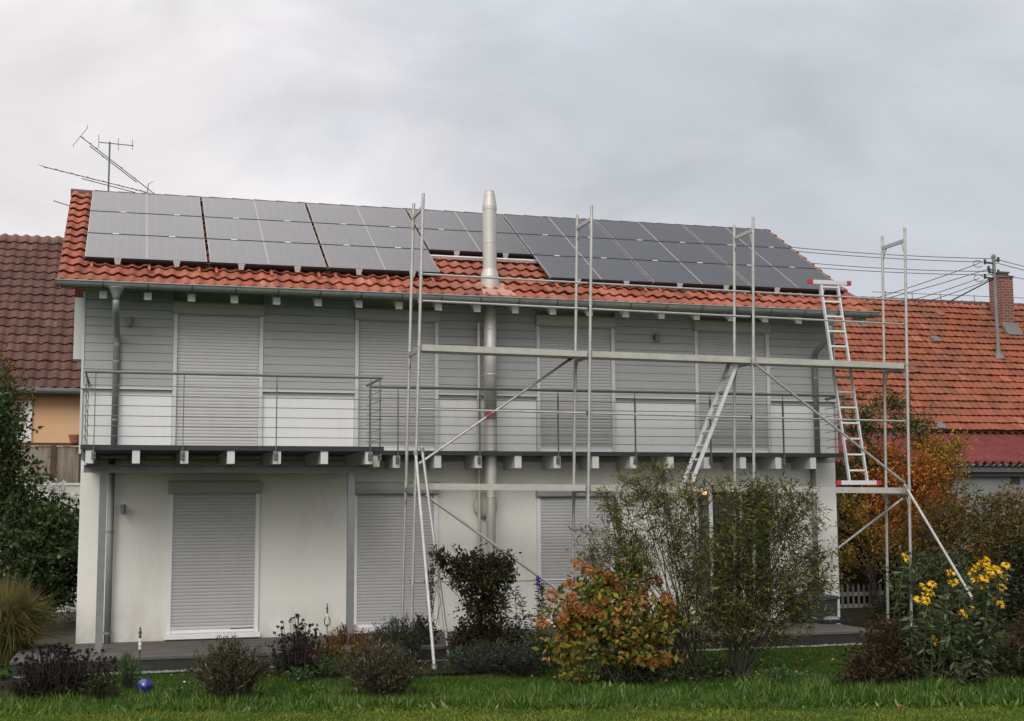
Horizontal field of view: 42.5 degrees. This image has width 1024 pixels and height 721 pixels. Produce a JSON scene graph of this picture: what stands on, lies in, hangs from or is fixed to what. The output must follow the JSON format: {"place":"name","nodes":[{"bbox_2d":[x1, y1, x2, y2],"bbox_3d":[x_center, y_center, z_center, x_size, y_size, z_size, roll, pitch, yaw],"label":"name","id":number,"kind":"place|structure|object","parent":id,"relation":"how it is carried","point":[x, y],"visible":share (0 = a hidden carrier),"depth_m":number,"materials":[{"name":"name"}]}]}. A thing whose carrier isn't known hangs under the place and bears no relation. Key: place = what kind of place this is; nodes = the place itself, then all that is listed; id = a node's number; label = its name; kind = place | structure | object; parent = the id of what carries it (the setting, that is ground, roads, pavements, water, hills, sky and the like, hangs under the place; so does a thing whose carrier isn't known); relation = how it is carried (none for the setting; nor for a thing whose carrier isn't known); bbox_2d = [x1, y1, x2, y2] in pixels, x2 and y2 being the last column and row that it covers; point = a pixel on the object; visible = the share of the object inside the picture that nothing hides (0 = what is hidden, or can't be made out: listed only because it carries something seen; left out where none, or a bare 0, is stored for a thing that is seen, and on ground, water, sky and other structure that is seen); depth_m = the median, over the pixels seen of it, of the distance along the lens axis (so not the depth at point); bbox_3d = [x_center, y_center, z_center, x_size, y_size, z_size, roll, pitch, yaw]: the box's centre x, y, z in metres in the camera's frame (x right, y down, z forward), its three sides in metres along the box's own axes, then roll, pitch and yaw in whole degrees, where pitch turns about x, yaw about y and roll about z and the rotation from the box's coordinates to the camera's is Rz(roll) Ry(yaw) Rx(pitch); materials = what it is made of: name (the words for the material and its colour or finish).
{"place":"outdoors","nodes":[
{"label":"outdoors","id":0,"kind":"place"},
{"bbox_2d":[31,612,75,644],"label":"gravel path","id":1,"kind":"structure","parent":0,"point":[71,623],"depth_m":22.05,"materials":[{"name":"grey gravel"}]},
{"bbox_2d":[0,586,1023,720],"bbox_3d":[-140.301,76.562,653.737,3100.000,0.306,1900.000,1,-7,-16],"label":"ground","id":2,"kind":"structure","parent":0,"point":[503,712],"depth_m":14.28,"materials":[{"name":"green plant"}]},
{"bbox_2d":[0,344,35,438],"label":"yellowing tree","id":3,"kind":"object","parent":2,"relation":"on","point":[7,373],"visible":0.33,"depth_m":24.82,"materials":[{"name":"green plant"}]},
{"bbox_2d":[0,368,79,615],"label":"apple tree","id":4,"kind":"object","parent":2,"relation":"on","point":[55,538],"visible":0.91,"depth_m":21.96,"materials":[{"name":"green plant"}]},
{"bbox_2d":[0,571,79,665],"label":"ornamental grass","id":5,"kind":"object","parent":2,"relation":"on","point":[20,629],"depth_m":18.85,"materials":[{"name":"green plant"}]},
{"bbox_2d":[0,487,79,621],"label":"hedge shrub","id":6,"kind":"object","parent":2,"relation":"on","point":[71,583],"visible":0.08,"depth_m":23.74,"materials":[{"name":"green plant"}]},
{"bbox_2d":[0,643,117,702],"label":"seedhead plant","id":7,"kind":"object","parent":2,"relation":"on","point":[62,675],"visible":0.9,"depth_m":15.35,"materials":[{"name":"brown plant"}]},
{"bbox_2d":[183,632,281,699],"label":"lavender","id":8,"kind":"object","parent":2,"relation":"on","point":[230,672],"visible":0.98,"depth_m":15.01,"materials":[{"name":"green plant"}]},
{"bbox_2d":[268,614,328,678],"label":"seedhead plant","id":9,"kind":"object","parent":2,"relation":"on","point":[298,653],"visible":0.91,"depth_m":17.16,"materials":[{"name":"brown plant"}]},
{"bbox_2d":[330,635,429,698],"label":"lavender","id":10,"kind":"object","parent":2,"relation":"on","point":[388,668],"visible":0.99,"depth_m":15.16,"materials":[{"name":"green plant"}]},
{"bbox_2d":[11,633,877,677],"bbox_3d":[-0.702,4.403,20.287,13.000,0.182,2.282,1,-7,-16],"label":"terrace base","id":11,"kind":"object","parent":2,"relation":"on","point":[167,664],"visible":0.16,"depth_m":19.01,"materials":[{"name":"grey concrete"}]},
{"bbox_2d":[9,620,879,664],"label":"terrace","id":12,"kind":"structure","parent":11,"relation":"on","point":[175,649],"depth_m":19.40,"materials":[{"name":"grey stone"}]},
{"bbox_2d":[55,189,879,652],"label":"house","id":13,"kind":"structure","parent":2,"relation":"on","point":[241,441],"depth_m":21.22,"materials":[{"name":"white paint"}]},
{"bbox_2d":[84,194,207,272],"bbox_3d":[-6.038,-2.118,21.752,1.865,1.863,3.009,1,-7,-16],"label":"mounting rack","id":14,"kind":"object","parent":13,"relation":"attached to","point":[174,263],"visible":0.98,"depth_m":20.41,"materials":[{"name":"metal"}]},
{"bbox_2d":[85,233,146,260],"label":"solar panel","id":15,"kind":"object","parent":14,"relation":"attached to","point":[113,246],"visible":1,"depth_m":20.64,"materials":[{"name":"grey glass"}]},
{"bbox_2d":[88,211,146,235],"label":"solar panel","id":16,"kind":"object","parent":14,"relation":"attached to","point":[101,222],"visible":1,"depth_m":21.67,"materials":[{"name":"grey glass"}]},
{"bbox_2d":[90,191,146,213],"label":"solar panel","id":17,"kind":"object","parent":14,"relation":"attached to","point":[104,201],"visible":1,"depth_m":22.68,"materials":[{"name":"grey glass"}]},
{"bbox_2d":[147,194,201,216],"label":"solar panel","id":18,"kind":"object","parent":14,"relation":"attached to","point":[173,205],"visible":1,"depth_m":22.93,"materials":[{"name":"grey glass"}]},
{"bbox_2d":[147,214,203,238],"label":"solar panel","id":19,"kind":"object","parent":14,"relation":"attached to","point":[175,226],"visible":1,"depth_m":21.93,"materials":[{"name":"grey glass"}]},
{"bbox_2d":[147,236,206,263],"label":"solar panel","id":20,"kind":"object","parent":14,"relation":"attached to","point":[172,249],"visible":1,"depth_m":20.89,"materials":[{"name":"grey glass"}]},
{"bbox_2d":[164,480,260,639],"bbox_3d":[-4.625,3.077,20.421,1.445,2.420,0.138,1,-7,-16],"label":"shuttered door","id":21,"kind":"structure","parent":13,"relation":"in","point":[213,568],"depth_m":20.45,"materials":[{"name":"grey plastic"}]},
{"bbox_2d":[171,301,264,445],"bbox_3d":[-4.632,0.252,20.741,1.414,2.345,0.138,1,-7,-16],"label":"shuttered door","id":22,"kind":"structure","parent":13,"relation":"in","point":[209,337],"depth_m":20.78,"materials":[{"name":"grey plastic"}]},
{"bbox_2d":[201,201,326,279],"bbox_3d":[-4.245,-2.071,22.272,1.865,1.863,3.009,1,-7,-16],"label":"mounting rack","id":23,"kind":"object","parent":13,"relation":"attached to","point":[295,268],"visible":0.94,"depth_m":20.94,"materials":[{"name":"metal"}]},
{"bbox_2d":[202,197,257,219],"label":"solar panel","id":24,"kind":"object","parent":23,"relation":"attached to","point":[228,208],"visible":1,"depth_m":23.20,"materials":[{"name":"grey glass"}]},
{"bbox_2d":[205,217,262,240],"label":"solar panel","id":25,"kind":"object","parent":23,"relation":"attached to","point":[232,228],"visible":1,"depth_m":22.20,"materials":[{"name":"grey glass"}]},
{"bbox_2d":[207,239,268,266],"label":"solar panel","id":26,"kind":"object","parent":23,"relation":"attached to","point":[235,252],"visible":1,"depth_m":21.16,"materials":[{"name":"grey glass"}]},
{"bbox_2d":[254,200,310,222],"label":"solar panel","id":27,"kind":"object","parent":23,"relation":"attached to","point":[281,211],"visible":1,"depth_m":23.45,"materials":[{"name":"grey glass"}]},
{"bbox_2d":[258,220,317,243],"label":"solar panel","id":28,"kind":"object","parent":23,"relation":"attached to","point":[287,231],"visible":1,"depth_m":22.45,"materials":[{"name":"grey glass"}]},
{"bbox_2d":[264,242,325,268],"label":"solar panel","id":29,"kind":"object","parent":23,"relation":"attached to","point":[292,255],"visible":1,"depth_m":21.41,"materials":[{"name":"grey glass"}]},
{"bbox_2d":[306,207,440,281],"bbox_3d":[-2.451,-2.025,22.792,1.865,1.863,3.009,1,-7,-16],"label":"mounting rack","id":30,"kind":"object","parent":13,"relation":"attached to","point":[358,271],"visible":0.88,"depth_m":21.40,"materials":[{"name":"metal"}]},
{"bbox_2d":[307,203,364,225],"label":"solar panel","id":31,"kind":"object","parent":30,"relation":"attached to","point":[334,214],"visible":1,"depth_m":23.72,"materials":[{"name":"grey glass"}]},
{"bbox_2d":[314,223,374,246],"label":"solar panel","id":32,"kind":"object","parent":30,"relation":"attached to","point":[342,234],"visible":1,"depth_m":22.72,"materials":[{"name":"grey glass"}]},
{"bbox_2d":[321,244,384,271],"bbox_3d":[-2.632,-1.695,21.740,0.908,0.037,1.118,1,24,-16],"label":"solar panel","id":33,"kind":"object","parent":30,"relation":"attached to","point":[343,257],"visible":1,"depth_m":21.68,"materials":[{"name":"grey glass"}]},
{"bbox_2d":[356,206,411,227],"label":"solar panel","id":34,"kind":"object","parent":30,"relation":"attached to","point":[384,217],"visible":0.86,"depth_m":23.98,"materials":[{"name":"grey glass"}]},
{"bbox_2d":[365,226,426,249],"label":"solar panel","id":35,"kind":"object","parent":30,"relation":"attached to","point":[388,237],"visible":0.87,"depth_m":22.98,"materials":[{"name":"grey glass"}]},
{"bbox_2d":[375,247,439,273],"bbox_3d":[-1.756,-1.672,21.994,0.908,0.037,1.118,1,24,-16],"label":"solar panel","id":36,"kind":"object","parent":30,"relation":"attached to","point":[397,260],"visible":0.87,"depth_m":21.93,"materials":[{"name":"grey glass"}]},
{"bbox_2d":[354,307,439,450],"bbox_3d":[-1.883,0.324,21.539,1.417,2.345,0.138,1,-7,-16],"label":"shuttered door","id":37,"kind":"structure","parent":13,"relation":"in","point":[381,334],"depth_m":21.57,"materials":[{"name":"grey plastic"}]},
{"bbox_2d":[354,482,440,633],"bbox_3d":[-1.866,3.158,21.220,1.447,2.400,0.138,1,-7,-16],"label":"shuttered door","id":38,"kind":"structure","parent":13,"relation":"in","point":[379,506],"depth_m":21.23,"materials":[{"name":"grey plastic"}]},
{"bbox_2d":[406,212,536,265],"bbox_3d":[-0.780,-2.212,23.799,1.950,1.282,2.051,1,-7,-16],"label":"mounting rack","id":39,"kind":"object","parent":13,"relation":"attached to","point":[505,256],"visible":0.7,"depth_m":22.86,"materials":[{"name":"metal"}]},
{"bbox_2d":[407,209,466,230],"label":"solar panel","id":40,"kind":"object","parent":39,"relation":"attached to","point":[444,220],"visible":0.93,"depth_m":24.23,"materials":[{"name":"grey glass"}]},
{"bbox_2d":[418,229,480,253],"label":"solar panel","id":41,"kind":"object","parent":39,"relation":"attached to","point":[435,240],"visible":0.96,"depth_m":23.19,"materials":[{"name":"grey glass"}]},
{"bbox_2d":[467,231,530,255],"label":"solar panel","id":42,"kind":"object","parent":39,"relation":"attached to","point":[511,244],"visible":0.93,"depth_m":23.48,"materials":[{"name":"grey glass"}]},
{"bbox_2d":[477,190,516,556],"bbox_3d":[-0.297,0.251,21.638,0.560,6.190,0.854,1,-7,-16],"label":"flue pipe","id":43,"kind":"object","parent":13,"relation":"attached to","point":[489,207],"visible":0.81,"depth_m":21.59,"materials":[{"name":"silver metal"}]},
{"bbox_2d":[535,314,615,451],"bbox_3d":[1.095,0.401,22.403,1.434,2.345,0.138,1,-7,-16],"label":"shuttered door","id":44,"kind":"structure","parent":13,"relation":"in","point":[552,331],"depth_m":22.43,"materials":[{"name":"grey plastic"}]},
{"bbox_2d":[536,485,615,626],"bbox_3d":[1.085,3.262,22.073,1.420,2.345,0.138,1,-7,-16],"label":"shuttered door","id":45,"kind":"structure","parent":13,"relation":"in","point":[553,508],"depth_m":22.07,"materials":[{"name":"grey plastic"}]},
{"bbox_2d":[504,219,651,291],"bbox_3d":[1.136,-1.932,23.833,1.865,1.863,3.009,1,-7,-16],"label":"mounting rack","id":46,"kind":"object","parent":13,"relation":"attached to","point":[579,280],"visible":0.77,"depth_m":22.53,"materials":[{"name":"metal"}]},
{"bbox_2d":[503,215,563,235],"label":"solar panel","id":47,"kind":"object","parent":46,"relation":"attached to","point":[530,225],"visible":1,"depth_m":24.76,"materials":[{"name":"grey glass"}]},
{"bbox_2d":[517,234,581,256],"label":"solar panel","id":48,"kind":"object","parent":46,"relation":"attached to","point":[546,245],"visible":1,"depth_m":23.77,"materials":[{"name":"grey glass"}]},
{"bbox_2d":[534,255,601,281],"bbox_3d":[0.955,-1.602,22.780,0.908,0.037,1.118,1,24,-16],"label":"solar panel","id":49,"kind":"object","parent":46,"relation":"attached to","point":[558,267],"visible":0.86,"depth_m":22.72,"materials":[{"name":"grey glass"}]},
{"bbox_2d":[549,217,609,238],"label":"solar panel","id":50,"kind":"object","parent":46,"relation":"attached to","point":[566,227],"visible":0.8,"depth_m":24.97,"materials":[{"name":"grey glass"}]},
{"bbox_2d":[565,236,629,259],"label":"solar panel","id":51,"kind":"object","parent":46,"relation":"attached to","point":[607,248],"visible":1,"depth_m":24.01,"materials":[{"name":"grey glass"}]},
{"bbox_2d":[583,257,651,283],"bbox_3d":[1.831,-1.579,23.034,0.908,0.037,1.118,1,24,-16],"label":"solar panel","id":52,"kind":"object","parent":46,"relation":"attached to","point":[613,270],"visible":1,"depth_m":22.96,"materials":[{"name":"grey glass"}]},
{"bbox_2d":[596,223,749,296],"bbox_3d":[2.929,-1.885,24.353,1.865,1.863,3.009,1,-7,-16],"label":"mounting rack","id":53,"kind":"object","parent":13,"relation":"attached to","point":[726,287],"visible":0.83,"depth_m":23.00,"materials":[{"name":"metal"}]},
{"bbox_2d":[595,220,656,240],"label":"solar panel","id":54,"kind":"object","parent":53,"relation":"attached to","point":[622,230],"visible":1,"depth_m":25.28,"materials":[{"name":"grey glass"}]},
{"bbox_2d":[613,239,678,261],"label":"solar panel","id":55,"kind":"object","parent":53,"relation":"attached to","point":[632,250],"visible":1,"depth_m":24.28,"materials":[{"name":"grey glass"}]},
{"bbox_2d":[633,260,702,285],"bbox_3d":[2.749,-1.555,23.301,0.908,0.037,1.118,1,24,-16],"label":"solar panel","id":56,"kind":"object","parent":53,"relation":"attached to","point":[664,272],"visible":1,"depth_m":23.24,"materials":[{"name":"grey glass"}]},
{"bbox_2d":[639,222,701,243],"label":"solar panel","id":57,"kind":"object","parent":53,"relation":"attached to","point":[668,233],"visible":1,"depth_m":25.53,"materials":[{"name":"grey glass"}]},
{"bbox_2d":[660,242,724,263],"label":"solar panel","id":58,"kind":"object","parent":53,"relation":"attached to","point":[689,252],"visible":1,"depth_m":24.53,"materials":[{"name":"grey glass"}]},
{"bbox_2d":[680,262,749,287],"bbox_3d":[3.624,-1.533,23.555,0.908,0.037,1.118,1,24,-16],"label":"solar panel","id":59,"kind":"object","parent":53,"relation":"attached to","point":[714,275],"visible":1,"depth_m":23.50,"materials":[{"name":"grey glass"}]},
{"bbox_2d":[693,320,771,452],"bbox_3d":[3.901,0.474,23.217,1.467,2.345,0.138,1,-7,-16],"label":"shuttered door","id":60,"kind":"structure","parent":13,"relation":"in","point":[711,337],"depth_m":23.25,"materials":[{"name":"grey plastic"}]},
{"bbox_2d":[696,482,775,618],"bbox_3d":[3.916,3.301,22.904,1.490,2.355,0.128,1,-7,-16],"label":"glass door","id":61,"kind":"structure","parent":13,"relation":"in","point":[709,507],"depth_m":22.89,"materials":[{"name":"black"}]},
{"bbox_2d":[727,244,843,300],"bbox_3d":[4.723,-1.839,24.874,1.865,1.863,3.009,1,-7,-16],"label":"mounting rack","id":62,"kind":"object","parent":13,"relation":"attached to","point":[779,289],"visible":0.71,"depth_m":23.50,"materials":[{"name":"metal"}]},
{"bbox_2d":[683,225,746,245],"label":"solar panel","id":63,"kind":"object","parent":62,"relation":"attached to","point":[703,235],"visible":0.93,"depth_m":25.81,"materials":[{"name":"grey glass"}]},
{"bbox_2d":[705,244,771,266],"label":"solar panel","id":64,"kind":"object","parent":62,"relation":"attached to","point":[724,253],"visible":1,"depth_m":24.80,"materials":[{"name":"grey glass"}]},
{"bbox_2d":[728,265,798,289],"bbox_3d":[4.542,-1.509,23.821,0.908,0.037,1.118,1,24,-16],"label":"solar panel","id":65,"kind":"object","parent":62,"relation":"attached to","point":[766,277],"visible":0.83,"depth_m":23.75,"materials":[{"name":"grey glass"}]},
{"bbox_2d":[748,246,815,268],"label":"solar panel","id":66,"kind":"object","parent":62,"relation":"attached to","point":[781,257],"visible":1,"depth_m":25.05,"materials":[{"name":"grey glass"}]},
{"bbox_2d":[774,267,844,291],"bbox_3d":[5.418,-1.486,24.075,0.908,0.037,1.118,1,24,-16],"label":"solar panel","id":67,"kind":"object","parent":62,"relation":"attached to","point":[798,277],"visible":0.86,"depth_m":24.11,"materials":[{"name":"grey glass"}]},
{"bbox_2d":[429,637,525,674],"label":"shrub","id":68,"kind":"object","parent":2,"relation":"on","point":[477,656],"visible":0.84,"depth_m":17.43,"materials":[{"name":"green plant"}]},
{"bbox_2d":[434,539,531,645],"bbox_3d":[-0.399,3.445,18.862,1.223,1.794,1.198,-3,-7,24],"label":"rose bush","id":69,"kind":"object","parent":2,"relation":"on","point":[485,571],"visible":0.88,"depth_m":18.72,"materials":[{"name":"green plant"}]},
{"bbox_2d":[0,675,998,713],"bbox_3d":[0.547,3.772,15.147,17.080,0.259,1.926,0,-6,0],"label":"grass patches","id":70,"kind":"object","parent":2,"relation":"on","point":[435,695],"depth_m":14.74,"materials":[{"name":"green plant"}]},
{"bbox_2d":[0,669,1023,714],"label":"tall grass","id":71,"kind":"structure","parent":2,"relation":"on","point":[777,690],"depth_m":14.77,"materials":[{"name":"green plant"}]},
{"bbox_2d":[0,598,1023,698],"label":"flower bed","id":72,"kind":"object","parent":2,"relation":"on","point":[857,615],"visible":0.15,"depth_m":23.41,"materials":[{"name":"soil"}]},
{"bbox_2d":[359,612,429,663],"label":"grey shrub","id":73,"kind":"object","parent":72,"relation":"on","point":[409,639],"visible":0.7,"depth_m":18.35,"materials":[{"name":"green plant"}]},
{"bbox_2d":[485,639,554,676],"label":"shrub","id":74,"kind":"object","parent":2,"relation":"on","point":[532,662],"visible":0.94,"depth_m":17.20,"materials":[{"name":"green plant"}]},
{"bbox_2d":[531,558,700,683],"bbox_3d":[1.253,3.296,16.597,2.230,1.618,1.455,1,-7,-16],"label":"shrub","id":75,"kind":"object","parent":2,"relation":"on","point":[607,624],"visible":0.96,"depth_m":16.48,"materials":[{"name":"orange plant"}]},
{"bbox_2d":[559,450,752,681],"bbox_3d":[1.875,2.618,16.815,2.483,2.955,1.469,1,-7,-16],"label":"willow shrub","id":76,"kind":"object","parent":2,"relation":"on","point":[623,551],"visible":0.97,"depth_m":16.86,"materials":[{"name":"green plant"}]},
{"bbox_2d":[581,655,738,684],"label":"shrub","id":77,"kind":"object","parent":2,"relation":"on","point":[711,668],"visible":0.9,"depth_m":16.63,"materials":[{"name":"green plant"}]},
{"bbox_2d":[400,193,988,668],"bbox_3d":[2.921,0.977,20.537,9.126,6.980,2.348,1,-7,-16],"label":"scaffold","id":78,"kind":"object","parent":2,"relation":"on","point":[590,355],"visible":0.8,"depth_m":20.89,"materials":[{"name":"metal"}]},
{"bbox_2d":[681,362,738,483],"bbox_3d":[3.237,0.981,21.393,0.945,2.044,0.355,1,-7,-16],"label":"ladder","id":79,"kind":"object","parent":78,"relation":"on","point":[715,420],"visible":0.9,"depth_m":21.38,"materials":[{"name":"metal"}]},
{"bbox_2d":[807,279,880,484],"bbox_3d":[5.640,0.337,22.412,0.840,3.563,0.779,1,-7,-16],"label":"ladder","id":80,"kind":"object","parent":78,"relation":"on","point":[849,481],"visible":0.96,"depth_m":22.36,"materials":[{"name":"metal"}]},
{"bbox_2d":[688,470,850,678],"bbox_3d":[3.339,2.783,17.396,2.472,2.738,1.600,1,-7,-16],"label":"willow shrub","id":81,"kind":"object","parent":2,"relation":"on","point":[743,532],"visible":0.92,"depth_m":17.22,"materials":[{"name":"green plant"}]},
{"bbox_2d":[836,486,908,609],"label":"golden shrub","id":82,"kind":"object","parent":2,"relation":"on","point":[860,524],"visible":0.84,"depth_m":27.64,"materials":[{"name":"orange plant"}]},
{"bbox_2d":[824,600,929,685],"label":"dark shrub","id":83,"kind":"object","parent":2,"relation":"on","point":[897,667],"visible":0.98,"depth_m":15.65,"materials":[{"name":"brown plant"}]},
{"bbox_2d":[835,384,944,601],"bbox_3d":[8.656,3.019,29.935,2.921,5.029,1.818,1,-7,-16],"label":"green tree","id":84,"kind":"object","parent":2,"relation":"on","point":[866,426],"visible":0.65,"depth_m":29.94,"materials":[{"name":"green plant"}]},
{"bbox_2d":[836,494,953,603],"bbox_3d":[8.309,4.498,30.302,3.645,3.150,3.092,1,-7,-16],"label":"dark hedge","id":85,"kind":"object","parent":2,"relation":"on","point":[861,579],"visible":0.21,"depth_m":30.02,"materials":[{"name":"green plant"}]},
{"bbox_2d":[845,433,969,601],"bbox_3d":[8.603,3.468,28.777,2.928,3.845,2.123,1,-7,-16],"label":"orange shrub","id":86,"kind":"object","parent":2,"relation":"on","point":[927,475],"visible":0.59,"depth_m":28.84,"materials":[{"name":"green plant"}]},
{"bbox_2d":[865,544,982,637],"bbox_3d":[6.961,3.825,21.749,2.088,1.586,1.175,1,-7,-16],"label":"autumn shrub","id":87,"kind":"object","parent":2,"relation":"on","point":[936,565],"visible":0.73,"depth_m":21.63,"materials":[{"name":"green plant"}]},
{"bbox_2d":[834,271,1023,587],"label":"neighbour house","id":88,"kind":"structure","parent":2,"relation":"on","point":[962,376],"depth_m":39.15,"materials":[{"name":"tile"}]},
{"bbox_2d":[835,430,1023,591],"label":"lean to shed","id":89,"kind":"object","parent":2,"relation":"on","point":[997,450],"visible":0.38,"depth_m":32.98,"materials":[{"name":"metal"}]},
{"bbox_2d":[900,569,961,683],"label":"sunflower","id":90,"kind":"object","parent":2,"relation":"on","point":[928,627],"visible":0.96,"depth_m":15.82,"materials":[{"name":"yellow plant"}]},
{"bbox_2d":[891,423,974,588],"bbox_3d":[9.772,3.467,30.100,2.041,4.123,1.568,1,-7,-16],"label":"golden shrub","id":91,"kind":"object","parent":2,"relation":"on","point":[956,447],"visible":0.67,"depth_m":30.14,"materials":[{"name":"orange plant"}]},
{"bbox_2d":[863,524,1023,623],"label":"dark hedge","id":92,"kind":"object","parent":2,"relation":"on","point":[1016,597],"visible":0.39,"depth_m":24.84,"materials":[{"name":"green plant"}]},
{"bbox_2d":[874,473,1023,585],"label":"autumn shrub","id":93,"kind":"object","parent":2,"relation":"on","point":[992,529],"visible":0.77,"depth_m":26.67,"materials":[{"name":"brown plant"}]},
{"bbox_2d":[876,607,1023,681],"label":"undergrowth","id":94,"kind":"object","parent":2,"relation":"on","point":[1016,669],"visible":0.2,"depth_m":16.38,"materials":[{"name":"green plant"}]},
{"bbox_2d":[940,556,1015,692],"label":"sunflower","id":95,"kind":"object","parent":2,"relation":"on","point":[976,653],"visible":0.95,"depth_m":15.56,"materials":[{"name":"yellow plant"}]},
{"bbox_2d":[989,608,1023,675],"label":"brown shrub","id":96,"kind":"object","parent":2,"relation":"on","point":[1019,635],"visible":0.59,"depth_m":19.03,"materials":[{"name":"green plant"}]},
{"bbox_2d":[0,702,1023,720],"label":"verge grass","id":97,"kind":"structure","parent":0,"point":[546,716],"depth_m":13.94,"materials":[{"name":"green plant"}]},
{"bbox_2d":[0,0,1023,302],"label":"sky","id":98,"kind":"structure","parent":0,"point":[835,125],"materials":[{"name":"grey"}]},
{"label":"bank","id":99,"kind":"structure","parent":0,"visible":0},
{"bbox_2d":[0,442,80,482],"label":"board fence","id":100,"kind":"object","parent":99,"relation":"on","point":[63,462],"visible":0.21,"depth_m":27.17,"materials":[{"name":"brown wood"}]},
{"bbox_2d":[0,233,82,477],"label":"neighbour house","id":101,"kind":"structure","parent":99,"relation":"on","point":[37,308],"depth_m":31.64,"materials":[{"name":"brown tile"}]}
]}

